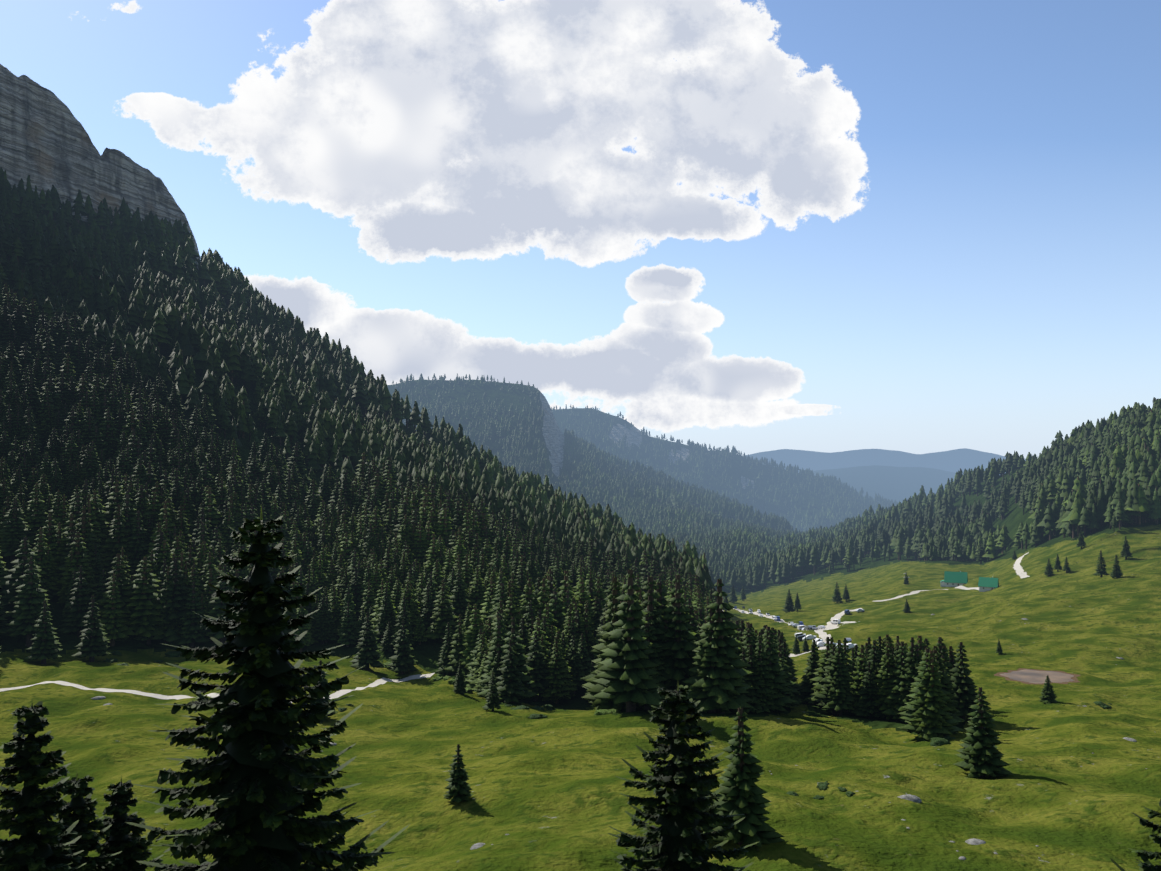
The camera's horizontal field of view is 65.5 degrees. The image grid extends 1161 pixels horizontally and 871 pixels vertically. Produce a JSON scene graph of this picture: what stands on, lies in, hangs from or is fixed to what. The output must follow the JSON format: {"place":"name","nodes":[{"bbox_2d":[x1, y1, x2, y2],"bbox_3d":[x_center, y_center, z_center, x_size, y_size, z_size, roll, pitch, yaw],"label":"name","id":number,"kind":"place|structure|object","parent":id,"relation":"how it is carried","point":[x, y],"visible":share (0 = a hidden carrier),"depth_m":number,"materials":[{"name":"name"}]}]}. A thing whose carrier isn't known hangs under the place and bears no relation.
{"place":"outdoors","nodes":[
{"label":"outdoors","id":0,"kind":"place"},
{"bbox_2d":[0,673,433,702],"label":"track","id":1,"kind":"structure","parent":0,"point":[337,694],"depth_m":268.10,"materials":[{"name":"beige gravel"}]},
{"bbox_2d":[0,64,1160,870],"bbox_3d":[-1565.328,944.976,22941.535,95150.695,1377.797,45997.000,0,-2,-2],"label":"mountain terrain","id":2,"kind":"structure","parent":0,"point":[548,792],"depth_m":204.76,"materials":[{"name":"green plant"}]},
{"bbox_2d":[0,699,85,870],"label":"spruce","id":3,"kind":"object","parent":2,"relation":"on","point":[45,847],"visible":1,"depth_m":35.41,"materials":[{"name":"green plant"}]},
{"bbox_2d":[53,773,131,870],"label":"spruce","id":4,"kind":"object","parent":2,"relation":"on","point":[80,806],"visible":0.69,"depth_m":42.30,"materials":[{"name":"green plant"}]},
{"bbox_2d":[93,776,163,870],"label":"spruce","id":5,"kind":"object","parent":2,"relation":"on","point":[128,843],"visible":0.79,"depth_m":45.19,"materials":[{"name":"green plant"}]},
{"bbox_2d":[126,505,409,870],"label":"spruce","id":6,"kind":"object","parent":2,"relation":"on","point":[258,795],"visible":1,"depth_m":31.46,"materials":[{"name":"green plant"}]},
{"bbox_2d":[0,167,716,602],"bbox_3d":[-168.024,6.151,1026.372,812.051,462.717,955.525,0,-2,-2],"label":"mountain forest","id":7,"kind":"object","parent":2,"relation":"on","point":[328,401],"depth_m":661.68,"materials":[{"name":"green plant"}]},
{"bbox_2d":[0,281,985,740],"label":"conifer forest","id":8,"kind":"object","parent":2,"relation":"on","point":[136,489],"visible":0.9,"depth_m":379.02,"materials":[{"name":"green plant"}]},
{"bbox_2d":[378,662,662,714],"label":"willow shrubs","id":9,"kind":"object","parent":2,"relation":"on","point":[597,712],"visible":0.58,"depth_m":297.71,"materials":[{"name":"green plant"}]},
{"bbox_2d":[0,531,1132,848],"bbox_3d":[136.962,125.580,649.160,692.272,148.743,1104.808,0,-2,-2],"label":"conifer trees","id":10,"kind":"object","parent":2,"relation":"on","point":[980,755],"visible":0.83,"depth_m":140.12,"materials":[{"name":"green plant"}]},
{"bbox_2d":[104,642,1111,799],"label":"bushes","id":11,"kind":"object","parent":2,"relation":"on","point":[937,741],"visible":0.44,"depth_m":233.59,"materials":[{"name":"green plant"}]},
{"bbox_2d":[91,573,1146,859],"bbox_3d":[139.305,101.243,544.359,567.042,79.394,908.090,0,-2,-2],"label":"rocks","id":12,"kind":"object","parent":2,"relation":"on","point":[905,797],"visible":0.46,"depth_m":116.98,"materials":[{"name":"grey stone"}]},
{"bbox_2d":[389,373,901,574],"bbox_3d":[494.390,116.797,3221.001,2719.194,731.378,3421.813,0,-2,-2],"label":"distant forest ridges","id":13,"kind":"object","parent":2,"relation":"on","point":[680,521],"visible":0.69,"depth_m":3156.27,"materials":[{"name":"green plant"}]},
{"bbox_2d":[608,685,757,870],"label":"spruce","id":14,"kind":"object","parent":2,"relation":"on","point":[678,840],"visible":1,"depth_m":41.90,"materials":[{"name":"green plant"}]},
{"bbox_2d":[733,608,861,629],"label":"dirt road","id":15,"kind":"structure","parent":2,"relation":"on","point":[837,617],"depth_m":697.05,"materials":[{"name":"beige gravel"}]},
{"bbox_2d":[831,619,840,623],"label":"car","id":16,"kind":"object","parent":15,"relation":"on","point":[836,621],"visible":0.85,"depth_m":604.97,"materials":[{"name":"white paint"}]},
{"bbox_2d":[797,635,805,640],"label":"car","id":17,"kind":"object","parent":2,"relation":"on","point":[800,637],"visible":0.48,"depth_m":526.01,"materials":[{"name":"grey paint"}]},
{"bbox_2d":[789,630,830,656],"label":"track","id":18,"kind":"structure","parent":2,"relation":"on","point":[822,635],"depth_m":499.48,"materials":[{"name":"beige gravel"}]},
{"bbox_2d":[817,641,824,647],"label":"car","id":19,"kind":"object","parent":18,"relation":"on","point":[820,643],"visible":0.52,"depth_m":438.95,"materials":[{"name":"white paint"}]},
{"bbox_2d":[806,634,816,639],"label":"car","id":20,"kind":"object","parent":2,"relation":"on","point":[810,636],"visible":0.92,"depth_m":500.94,"materials":[{"name":"white paint"}]},
{"bbox_2d":[846,643,856,649],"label":"car","id":21,"kind":"object","parent":2,"relation":"on","point":[850,645],"visible":0.52,"depth_m":410.65,"materials":[{"name":"white paint"}]},
{"bbox_2d":[874,586,978,601],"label":"gravel track","id":22,"kind":"object","parent":2,"relation":"on","point":[958,587],"visible":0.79,"depth_m":786.72,"materials":[{"name":"beige gravel"}]},
{"bbox_2d":[716,397,1160,590],"bbox_3d":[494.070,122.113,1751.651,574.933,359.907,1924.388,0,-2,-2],"label":"forest slope","id":23,"kind":"structure","parent":2,"relation":"on","point":[1103,452],"depth_m":1188.75,"materials":[{"name":"green plant"}]},
{"bbox_2d":[940,571,967,586],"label":"building","id":24,"kind":"structure","parent":2,"relation":"on","point":[955,579],"depth_m":828.46,"materials":[{"name":"teal metal"}]},
{"bbox_2d":[978,577,998,591],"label":"building","id":25,"kind":"structure","parent":2,"relation":"on","point":[986,584],"depth_m":744.74,"materials":[{"name":"teal metal"}]},
{"bbox_2d":[994,668,1079,683],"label":"pond mud rim","id":26,"kind":"object","parent":2,"relation":"on","point":[1074,678],"visible":0.4,"depth_m":298.74,"materials":[{"name":"brown"}]},
{"bbox_2d":[1110,799,1160,870],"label":"spruce","id":27,"kind":"object","parent":2,"relation":"on","point":[1147,864],"visible":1,"depth_m":41.42,"materials":[{"name":"green plant"}]},
{"bbox_2d":[0,0,1160,458],"label":"sky","id":28,"kind":"structure","parent":0,"point":[750,226],"materials":[{"name":"blue"}]},
{"bbox_2d":[809,621,854,630],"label":"gravel parking ground","id":29,"kind":"structure","parent":0,"point":[836,626],"depth_m":601.45,"materials":[{"name":"beige gravel"}]},
{"bbox_2d":[1013,552,1029,578],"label":"track","id":30,"kind":"structure","parent":0,"point":[1020,572],"depth_m":814.70,"materials":[{"name":"beige gravel"}]},
{"bbox_2d":[1000,669,1073,682],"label":"pond water","id":31,"kind":"structure","parent":0,"point":[1031,676],"depth_m":297.27,"materials":[{"name":"grey liquid"}]}
]}

